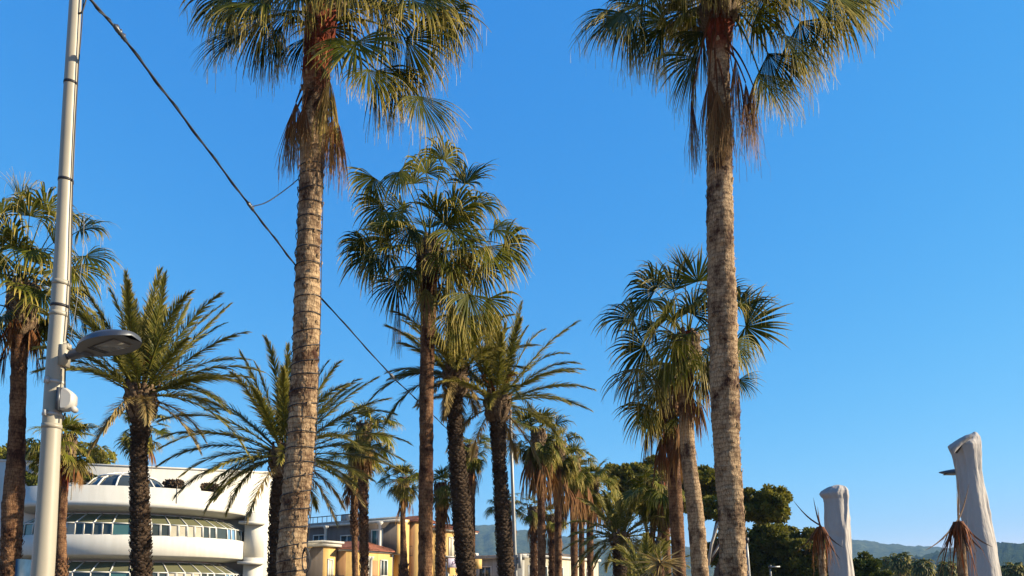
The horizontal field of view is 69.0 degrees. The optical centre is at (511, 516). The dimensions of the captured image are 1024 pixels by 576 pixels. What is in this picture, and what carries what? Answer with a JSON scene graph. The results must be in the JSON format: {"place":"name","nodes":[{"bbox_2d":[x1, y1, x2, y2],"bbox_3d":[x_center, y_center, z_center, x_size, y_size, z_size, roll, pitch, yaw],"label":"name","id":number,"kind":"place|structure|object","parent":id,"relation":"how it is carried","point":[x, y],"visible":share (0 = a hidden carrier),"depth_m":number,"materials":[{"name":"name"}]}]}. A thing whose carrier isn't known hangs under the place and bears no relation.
{"place":"outdoors","nodes":[
{"label":"outdoors","id":0,"kind":"place"},
{"bbox_2d":[0,0,1023,547],"label":"sky","id":1,"kind":"structure","parent":0,"point":[889,219],"materials":[{"name":"blue"}]},
{"bbox_2d":[392,524,955,575],"bbox_3d":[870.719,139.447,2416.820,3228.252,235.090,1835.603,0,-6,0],"label":"hills","id":2,"kind":"structure","parent":0,"point":[485,543],"depth_m":2042.50,"materials":[{"name":"green plant"}]},
{"bbox_2d":[885,542,1023,570],"bbox_3d":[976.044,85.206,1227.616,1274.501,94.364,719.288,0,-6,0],"label":"hill spur","id":3,"kind":"structure","parent":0,"point":[1011,552],"depth_m":1112.67,"materials":[{"name":"green plant"}]},
{"label":"promenade","id":4,"kind":"structure","parent":0,"visible":0},
{"bbox_2d":[15,559,30,575],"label":"blue sign","id":5,"kind":"object","parent":4,"relation":"on","point":[22,567],"visible":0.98,"depth_m":14.83,"materials":[{"name":"metal"}]},
{"bbox_2d":[0,168,122,575],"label":"fan palm","id":6,"kind":"object","parent":4,"relation":"on","point":[25,328],"visible":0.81,"depth_m":16.21,"materials":[{"name":"green plant"}]},
{"bbox_2d":[30,0,141,575],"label":"lamp post","id":7,"kind":"object","parent":4,"relation":"on","point":[61,353],"visible":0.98,"depth_m":6.62,"materials":[{"name":"grey metal"}]},
{"bbox_2d":[64,367,65,387],"bbox_3d":[-3.985,-1.221,6.644,0.027,0.221,0.012,0,-6,0],"label":"cable","id":8,"kind":"object","parent":7,"relation":"attached to","point":[64,377],"visible":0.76,"depth_m":6.64,"materials":[{"name":"grey rubber"}]},
{"bbox_2d":[55,387,78,412],"bbox_3d":[-3.945,-1.028,6.620,0.154,0.206,0.130,1,-6,-14],"label":"junction box","id":9,"kind":"object","parent":7,"relation":"attached to","point":[66,399],"visible":1,"depth_m":6.56,"materials":[{"name":"white plastic"}]},
{"bbox_2d":[65,0,83,340],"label":"cable","id":10,"kind":"object","parent":7,"relation":"attached to","point":[73,172],"visible":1,"depth_m":6.84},
{"bbox_2d":[69,230,83,345],"bbox_3d":[-3.932,-2.152,6.742,0.069,1.259,0.004,0,-6,0],"label":"cable","id":11,"kind":"object","parent":7,"relation":"hanging from","point":[79,284],"visible":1,"depth_m":6.74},
{"bbox_2d":[78,0,86,14],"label":"cable","id":12,"kind":"object","parent":7,"relation":"attached to","point":[83,7],"visible":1,"depth_m":7.01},
{"bbox_2d":[26,264,265,575],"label":"date palm","id":13,"kind":"object","parent":4,"relation":"on","point":[145,361],"visible":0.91,"depth_m":16.00,"materials":[{"name":"leaf"},{"name":"bark"},{"name":"straw"}]},
{"bbox_2d":[153,334,412,575],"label":"date palm","id":14,"kind":"object","parent":4,"relation":"on","point":[274,455],"visible":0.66,"depth_m":17.39,"materials":[{"name":"leaf"},{"name":"bark"},{"name":"straw"}]},
{"bbox_2d":[179,0,491,575],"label":"fan palm","id":15,"kind":"object","parent":4,"relation":"on","point":[324,47],"visible":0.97,"depth_m":11.34,"materials":[{"name":"green plant"}]},
{"bbox_2d":[90,0,447,429],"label":"overhead cable","id":16,"kind":"object","parent":15,"relation":"attached to","point":[119,31],"visible":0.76,"depth_m":8.43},
{"bbox_2d":[253,178,298,206],"bbox_3d":[-3.504,-4.615,10.612,0.327,1.331,1.602,-1,-6,5],"label":"cable","id":17,"kind":"object","parent":16,"relation":"on","point":[276,195],"visible":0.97,"depth_m":11.22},
{"bbox_2d":[275,160,324,574],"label":"light cable","id":18,"kind":"object","parent":15,"relation":"attached to","point":[301,372],"visible":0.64,"depth_m":11.13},
{"bbox_2d":[306,160,322,554],"bbox_3d":[-2.929,-2.468,11.144,0.124,6.089,0.060,0,-6,0],"label":"cable","id":19,"kind":"object","parent":15,"relation":"hanging from","point":[319,352],"visible":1,"depth_m":11.11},
{"bbox_2d":[302,547,310,572],"bbox_3d":[-2.982,0.637,10.780,0.137,0.380,0.091,0,-6,0],"label":"cable coil","id":20,"kind":"object","parent":19,"relation":"hanging from","point":[308,559],"visible":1,"depth_m":10.76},
{"bbox_2d":[325,447,387,575],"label":"fan palm","id":21,"kind":"object","parent":4,"relation":"on","point":[353,507],"visible":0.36,"depth_m":31.01,"materials":[{"name":"green plant"}]},
{"bbox_2d":[336,399,403,575],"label":"fan palm","id":22,"kind":"object","parent":4,"relation":"on","point":[366,466],"visible":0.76,"depth_m":29.05,"materials":[{"name":"green plant"}]},
{"bbox_2d":[375,462,418,575],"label":"fan palm","id":23,"kind":"object","parent":4,"relation":"on","point":[401,489],"visible":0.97,"depth_m":37.00,"materials":[{"name":"green plant"}]},
{"bbox_2d":[416,464,451,575],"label":"fan palm","id":24,"kind":"object","parent":4,"relation":"on","point":[441,499],"visible":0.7,"depth_m":32.86,"materials":[{"name":"brown plant"}]},
{"bbox_2d":[335,135,538,575],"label":"fan palm","id":25,"kind":"object","parent":4,"relation":"on","point":[431,255],"visible":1,"depth_m":18.36,"materials":[{"name":"green plant"}]},
{"bbox_2d":[365,295,541,575],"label":"date palm","id":26,"kind":"object","parent":4,"relation":"on","point":[452,407],"visible":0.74,"depth_m":19.53,"materials":[{"name":"bark"},{"name":"straw"},{"name":"leaf"}]},
{"bbox_2d":[445,433,491,555],"bbox_3d":[-1.768,0.591,32.162,2.315,8.748,2.220,0,-6,0],"label":"fan palm","id":27,"kind":"object","parent":4,"relation":"on","point":[475,465],"visible":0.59,"depth_m":32.20,"materials":[{"name":"green plant"}]},
{"bbox_2d":[401,291,597,575],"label":"date palm","id":28,"kind":"object","parent":4,"relation":"on","point":[497,402],"visible":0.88,"depth_m":20.09,"materials":[{"name":"bark"},{"name":"straw"},{"name":"leaf"}]},
{"bbox_2d":[475,553,528,575],"bbox_3d":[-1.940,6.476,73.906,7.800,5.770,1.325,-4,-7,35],"label":"grey house","id":29,"kind":"structure","parent":4,"relation":"on","point":[489,565],"depth_m":73.94,"materials":[{"name":"grey paint"}]},
{"bbox_2d":[478,566,491,575],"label":"window","id":30,"kind":"structure","parent":29,"relation":"in","point":[486,570],"depth_m":74.30,"materials":[{"name":"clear glass"}]},
{"bbox_2d":[482,493,525,553],"bbox_3d":[-0.357,1.875,35.852,2.208,6.966,2.124,0,-6,0],"label":"fan palm","id":31,"kind":"object","parent":4,"relation":"on","point":[489,510],"visible":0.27,"depth_m":36.05,"materials":[{"name":"green plant"}]},
{"bbox_2d":[509,410,521,575],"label":"mast","id":32,"kind":"object","parent":4,"relation":"on","point":[519,561],"visible":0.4,"depth_m":22.08,"materials":[{"name":"metal"}]},
{"bbox_2d":[516,495,549,575],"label":"fan palm","id":33,"kind":"object","parent":4,"relation":"on","point":[531,520],"visible":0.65,"depth_m":41.89,"materials":[{"name":"brown plant"}]},
{"bbox_2d":[506,401,576,575],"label":"fan palm","id":34,"kind":"object","parent":4,"relation":"on","point":[536,481],"visible":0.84,"depth_m":29.08,"materials":[{"name":"green plant"}]},
{"bbox_2d":[545,504,567,575],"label":"fan palm","id":35,"kind":"object","parent":4,"relation":"on","point":[550,529],"visible":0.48,"depth_m":42.88,"materials":[{"name":"brown plant"}]},
{"bbox_2d":[529,426,586,575],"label":"fan palm","id":36,"kind":"object","parent":4,"relation":"on","point":[565,468],"visible":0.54,"depth_m":32.02,"materials":[{"name":"green plant"}]},
{"bbox_2d":[517,553,600,575],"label":"cream house","id":37,"kind":"structure","parent":4,"relation":"on","point":[566,564],"depth_m":82.29,"materials":[{"name":"beige paint"}]},
{"bbox_2d":[553,440,598,575],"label":"fan palm","id":38,"kind":"object","parent":4,"relation":"on","point":[577,486],"visible":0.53,"depth_m":34.88,"materials":[{"name":"green plant"}]},
{"bbox_2d":[569,455,605,575],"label":"fan palm","id":39,"kind":"object","parent":4,"relation":"on","point":[582,565],"visible":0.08,"depth_m":38.89,"materials":[{"name":"green plant"}]},
{"bbox_2d":[577,458,624,575],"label":"fan palm","id":40,"kind":"object","parent":4,"relation":"on","point":[598,480],"visible":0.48,"depth_m":36.87,"materials":[{"name":"green plant"}]},
{"bbox_2d":[561,490,670,575],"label":"date palm","id":41,"kind":"object","parent":4,"relation":"on","point":[618,521],"visible":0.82,"depth_m":29.70,"materials":[{"name":"green plant"}]},
{"bbox_2d":[609,545,642,575],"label":"fan palm","id":42,"kind":"object","parent":4,"relation":"on","point":[631,572],"visible":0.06,"depth_m":59.11,"materials":[{"name":"green plant"}]},
{"bbox_2d":[601,532,690,575],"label":"date palm","id":43,"kind":"object","parent":4,"relation":"on","point":[647,546],"visible":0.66,"depth_m":25.60,"materials":[{"name":"green plant"}]},
{"bbox_2d":[614,467,686,574],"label":"fan palm","id":44,"kind":"object","parent":4,"relation":"on","point":[657,496],"visible":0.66,"depth_m":28.90,"materials":[{"name":"green plant"}]},
{"bbox_2d":[603,454,716,573],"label":"pine tree","id":45,"kind":"object","parent":4,"relation":"on","point":[625,472],"visible":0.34,"depth_m":45.55,"materials":[{"name":"green plant"}]},
{"bbox_2d":[627,547,696,575],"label":"yucca plant","id":46,"kind":"object","parent":4,"relation":"on","point":[658,564],"visible":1,"depth_m":15.44,"materials":[{"name":"green plant"}]},
{"bbox_2d":[620,361,710,575],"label":"fan palm","id":47,"kind":"object","parent":4,"relation":"on","point":[669,462],"visible":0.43,"depth_m":20.00,"materials":[{"name":"green plant"}]},
{"bbox_2d":[590,244,792,575],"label":"fan palm","id":48,"kind":"object","parent":4,"relation":"on","point":[687,354],"visible":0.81,"depth_m":17.22,"materials":[{"name":"green plant"}]},
{"bbox_2d":[568,0,900,575],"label":"fan palm","id":49,"kind":"object","parent":4,"relation":"on","point":[712,22],"visible":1,"depth_m":13.06,"materials":[{"name":"green plant"}]},
{"bbox_2d":[702,483,793,575],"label":"pine tree","id":50,"kind":"object","parent":4,"relation":"on","point":[768,503],"visible":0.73,"depth_m":39.69,"materials":[{"name":"green plant"}]},
{"bbox_2d":[745,537,750,575],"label":"mast","id":51,"kind":"object","parent":4,"relation":"on","point":[747,555],"visible":0.67,"depth_m":25.94,"materials":[{"name":"metal"}]},
{"bbox_2d":[768,565,779,575],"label":"street light","id":52,"kind":"object","parent":4,"relation":"on","point":[769,566],"visible":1,"depth_m":37.84,"materials":[{"name":"metal"}]},
{"bbox_2d":[795,498,843,575],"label":"dying palm","id":53,"kind":"object","parent":4,"relation":"on","point":[819,535],"visible":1,"depth_m":9.47,"materials":[{"name":"brown plant"}]},
{"bbox_2d":[819,485,854,575],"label":"covered parasol","id":54,"kind":"object","parent":4,"relation":"on","point":[837,518],"visible":0.95,"depth_m":10.93,"materials":[{"name":"grey fabric"}]},
{"bbox_2d":[939,469,955,474],"bbox_3d":[6.326,0.999,10.453,0.470,3.398,0.280,0,-6,0],"label":"street light","id":55,"kind":"object","parent":4,"relation":"on","point":[949,472],"visible":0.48,"depth_m":10.58,"materials":[{"name":"grey metal"}]},
{"bbox_2d":[928,480,991,575],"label":"dying palm","id":56,"kind":"object","parent":4,"relation":"on","point":[959,530],"visible":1,"depth_m":7.47,"materials":[{"name":"brown plant"}]},
{"bbox_2d":[948,432,1001,575],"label":"covered parasol","id":57,"kind":"object","parent":4,"relation":"on","point":[965,451],"visible":0.83,"depth_m":8.47,"materials":[{"name":"grey fabric"}]},
{"label":"ground","id":58,"kind":"structure","parent":0,"visible":0},
{"bbox_2d":[0,459,272,575],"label":"white building","id":59,"kind":"structure","parent":58,"relation":"on","point":[188,538],"depth_m":44.91,"materials":[{"name":"white paint"}]},
{"bbox_2d":[23,520,34,535],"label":"window","id":60,"kind":"structure","parent":59,"relation":"in","point":[29,528],"depth_m":43.69,"materials":[{"name":"teal glass"}]},
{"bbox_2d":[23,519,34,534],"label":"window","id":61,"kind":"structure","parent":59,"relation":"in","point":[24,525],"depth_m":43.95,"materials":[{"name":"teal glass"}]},
{"bbox_2d":[25,464,37,485],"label":"shrub","id":62,"kind":"object","parent":59,"relation":"on","point":[28,479],"visible":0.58,"depth_m":45.61,"materials":[{"name":"green plant"}]},
{"bbox_2d":[0,441,117,463],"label":"roof tree","id":63,"kind":"object","parent":59,"relation":"on","point":[3,453],"visible":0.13,"depth_m":58.30,"materials":[{"name":"green plant"}]},
{"bbox_2d":[67,561,84,575],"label":"window","id":64,"kind":"structure","parent":59,"relation":"in","point":[72,566],"depth_m":43.24,"materials":[{"name":"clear glass"}]},
{"bbox_2d":[66,513,87,533],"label":"window","id":65,"kind":"structure","parent":59,"relation":"in","point":[70,522],"depth_m":43.17,"materials":[{"name":"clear glass"}]},
{"bbox_2d":[70,471,93,484],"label":"shrub","id":66,"kind":"object","parent":59,"relation":"on","point":[83,482],"visible":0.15,"depth_m":45.91,"materials":[{"name":"green plant"}]},
{"bbox_2d":[72,561,99,575],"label":"window","id":67,"kind":"structure","parent":59,"relation":"in","point":[85,569],"depth_m":43.04,"materials":[{"name":"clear glass"}]},
{"bbox_2d":[75,513,102,534],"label":"window","id":68,"kind":"structure","parent":59,"relation":"in","point":[85,526],"depth_m":43.07,"materials":[{"name":"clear glass"}]},
{"bbox_2d":[84,474,97,481],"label":"shrub","id":69,"kind":"object","parent":59,"relation":"on","point":[87,478],"visible":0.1,"depth_m":45.43,"materials":[{"name":"green plant"}]},
{"bbox_2d":[91,561,115,575],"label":"window","id":70,"kind":"structure","parent":59,"relation":"in","point":[104,568],"depth_m":43.17,"materials":[{"name":"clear glass"}]},
{"bbox_2d":[93,513,117,534],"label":"window","id":71,"kind":"structure","parent":59,"relation":"in","point":[104,524],"depth_m":43.23,"materials":[{"name":"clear glass"}]},
{"bbox_2d":[110,561,131,575],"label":"window","id":72,"kind":"structure","parent":59,"relation":"in","point":[121,568],"depth_m":43.40,"materials":[{"name":"teal glass"}]},
{"bbox_2d":[112,513,131,534],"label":"window","id":73,"kind":"structure","parent":59,"relation":"in","point":[120,525],"depth_m":43.49,"materials":[{"name":"teal glass"}]},
{"bbox_2d":[151,561,168,575],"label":"window","id":74,"kind":"structure","parent":59,"relation":"in","point":[160,569],"depth_m":44.21,"materials":[{"name":"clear glass"}]},
{"bbox_2d":[151,514,170,535],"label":"window","id":75,"kind":"structure","parent":59,"relation":"in","point":[161,526],"depth_m":44.36,"materials":[{"name":"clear glass"}]},
{"bbox_2d":[162,478,184,488],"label":"shrub","id":76,"kind":"object","parent":59,"relation":"on","point":[171,483],"visible":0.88,"depth_m":46.10,"materials":[{"name":"green plant"}]},
{"bbox_2d":[163,562,185,575],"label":"window","id":77,"kind":"structure","parent":59,"relation":"in","point":[174,569],"depth_m":44.73,"materials":[{"name":"green glass"}]},
{"bbox_2d":[165,515,187,536],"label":"window","id":78,"kind":"structure","parent":59,"relation":"in","point":[179,528],"depth_m":44.91,"materials":[{"name":"beige glass"}]},
{"bbox_2d":[178,562,201,575],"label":"window","id":79,"kind":"structure","parent":59,"relation":"in","point":[190,570],"depth_m":45.34,"materials":[{"name":"green glass"}]},
{"bbox_2d":[180,516,203,537],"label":"window","id":80,"kind":"structure","parent":59,"relation":"in","point":[195,529],"depth_m":45.52,"materials":[{"name":"beige glass"}]},
{"bbox_2d":[190,562,214,575],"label":"window","id":81,"kind":"structure","parent":59,"relation":"in","point":[205,571],"depth_m":45.97,"materials":[{"name":"green glass"}]},
{"bbox_2d":[193,517,216,538],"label":"window","id":82,"kind":"structure","parent":59,"relation":"in","point":[210,531],"depth_m":46.19,"materials":[{"name":"grey glass"}]},
{"bbox_2d":[200,482,217,491],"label":"shrub","id":83,"kind":"object","parent":59,"relation":"on","point":[204,485],"visible":0.52,"depth_m":46.21,"materials":[{"name":"plant"}]},
{"bbox_2d":[202,563,225,575],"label":"window","id":84,"kind":"structure","parent":59,"relation":"in","point":[218,572],"depth_m":46.66,"materials":[{"name":"green glass"}]},
{"bbox_2d":[204,518,227,539],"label":"window","id":85,"kind":"structure","parent":59,"relation":"in","point":[222,532],"depth_m":46.89,"materials":[{"name":"grey glass"}]},
{"bbox_2d":[211,563,233,575],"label":"window","id":86,"kind":"structure","parent":59,"relation":"in","point":[228,573],"depth_m":47.36,"materials":[{"name":"white glass"}]},
{"bbox_2d":[213,519,235,540],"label":"window","id":87,"kind":"structure","parent":59,"relation":"in","point":[231,531],"depth_m":47.62,"materials":[{"name":"blue glass"}]},
{"bbox_2d":[219,564,239,575],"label":"window","id":88,"kind":"structure","parent":59,"relation":"in","point":[235,573],"depth_m":48.12,"materials":[{"name":"grey glass"}]},
{"bbox_2d":[221,520,241,540],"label":"window","id":89,"kind":"structure","parent":59,"relation":"in","point":[238,536],"depth_m":48.39,"materials":[{"name":"grey glass"}]},
{"bbox_2d":[226,521,243,541],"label":"window","id":90,"kind":"structure","parent":59,"relation":"in","point":[226,521],"depth_m":49.10,"materials":[{"name":"grey glass"}]},
{"bbox_2d":[306,514,481,575],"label":"yellow house","id":91,"kind":"structure","parent":58,"relation":"on","point":[329,547],"depth_m":63.66,"materials":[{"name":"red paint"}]},
{"bbox_2d":[313,534,323,540],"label":"window","id":92,"kind":"structure","parent":91,"relation":"in","point":[315,537],"depth_m":68.82,"materials":[{"name":"blue glass"}]},
{"bbox_2d":[327,559,333,575],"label":"window","id":93,"kind":"structure","parent":91,"relation":"in","point":[330,561],"depth_m":58.47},
{"bbox_2d":[340,535,351,541],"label":"window","id":94,"kind":"structure","parent":91,"relation":"in","point":[343,538],"depth_m":66.74,"materials":[{"name":"blue glass"}]},
{"bbox_2d":[371,529,382,545],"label":"window","id":95,"kind":"structure","parent":91,"relation":"in","point":[374,533],"depth_m":64.57,"materials":[{"name":"teal glass"}]},
{"bbox_2d":[380,560,387,575],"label":"window","id":96,"kind":"structure","parent":91,"relation":"in","point":[383,563],"depth_m":62.32,"materials":[{"name":"white glass"}]},
{"bbox_2d":[448,558,455,567],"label":"shop sign","id":97,"kind":"object","parent":91,"relation":"attached to","point":[451,563],"visible":0.44,"depth_m":67.29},
{"bbox_2d":[449,537,454,555],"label":"window","id":98,"kind":"structure","parent":91,"relation":"in","point":[451,547],"depth_m":68.95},
{"bbox_2d":[707,522,790,575],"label":"dense tree","id":99,"kind":"object","parent":58,"relation":"on","point":[763,542],"visible":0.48,"depth_m":43.16,"materials":[{"name":"green plant"}]},
{"bbox_2d":[785,525,800,533],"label":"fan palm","id":100,"kind":"object","parent":58,"relation":"on","point":[792,528],"visible":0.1,"depth_m":61.74,"materials":[{"name":"green plant"}]},
{"bbox_2d":[760,526,828,575],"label":"dense tree","id":101,"kind":"object","parent":58,"relation":"on","point":[790,561],"visible":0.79,"depth_m":41.53,"materials":[{"name":"green plant"}]},
{"bbox_2d":[852,551,893,575],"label":"round tree","id":102,"kind":"object","parent":58,"relation":"on","point":[867,564],"visible":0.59,"depth_m":39.30,"materials":[{"name":"green plant"}]},
{"bbox_2d":[879,556,897,573],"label":"fan palm","id":103,"kind":"object","parent":58,"relation":"on","point":[884,566],"visible":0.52,"depth_m":109.19,"materials":[{"name":"green plant"}]},
{"bbox_2d":[887,552,913,575],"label":"fan palm","id":104,"kind":"object","parent":58,"relation":"on","point":[900,567],"visible":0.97,"depth_m":104.20,"materials":[{"name":"green plant"}]},
{"bbox_2d":[908,558,936,575],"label":"fan palm","id":105,"kind":"object","parent":58,"relation":"on","point":[919,568],"visible":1,"depth_m":99.17,"materials":[{"name":"green plant"}]},
{"bbox_2d":[934,561,956,575],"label":"fan palm","id":106,"kind":"object","parent":58,"relation":"on","point":[947,571],"visible":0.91,"depth_m":103.11,"materials":[{"name":"green plant"}]},
{"bbox_2d":[892,566,1010,575],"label":"distant wood","id":107,"kind":"object","parent":58,"relation":"on","point":[1002,569],"visible":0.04,"depth_m":171.76,"materials":[{"name":"green plant"}]},
{"bbox_2d":[1000,562,1023,575],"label":"fan palm","id":108,"kind":"object","parent":58,"relation":"on","point":[1016,569],"visible":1,"depth_m":99.23,"materials":[{"name":"green plant"}]},
{"label":"road","id":109,"kind":"structure","parent":0,"visible":0},
{"bbox_2d":[25,413,118,575],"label":"fan palm","id":110,"kind":"object","parent":109,"relation":"on","point":[70,460],"visible":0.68,"depth_m":27.10,"materials":[{"name":"green plant"}]},
{"bbox_2d":[113,412,173,495],"bbox_3d":[-15.519,0.149,31.257,2.550,9.437,2.438,0,-6,0],"label":"fan palm","id":111,"kind":"object","parent":109,"relation":"on","point":[125,435],"visible":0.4,"depth_m":31.30,"materials":[{"name":"green plant"}]}
]}

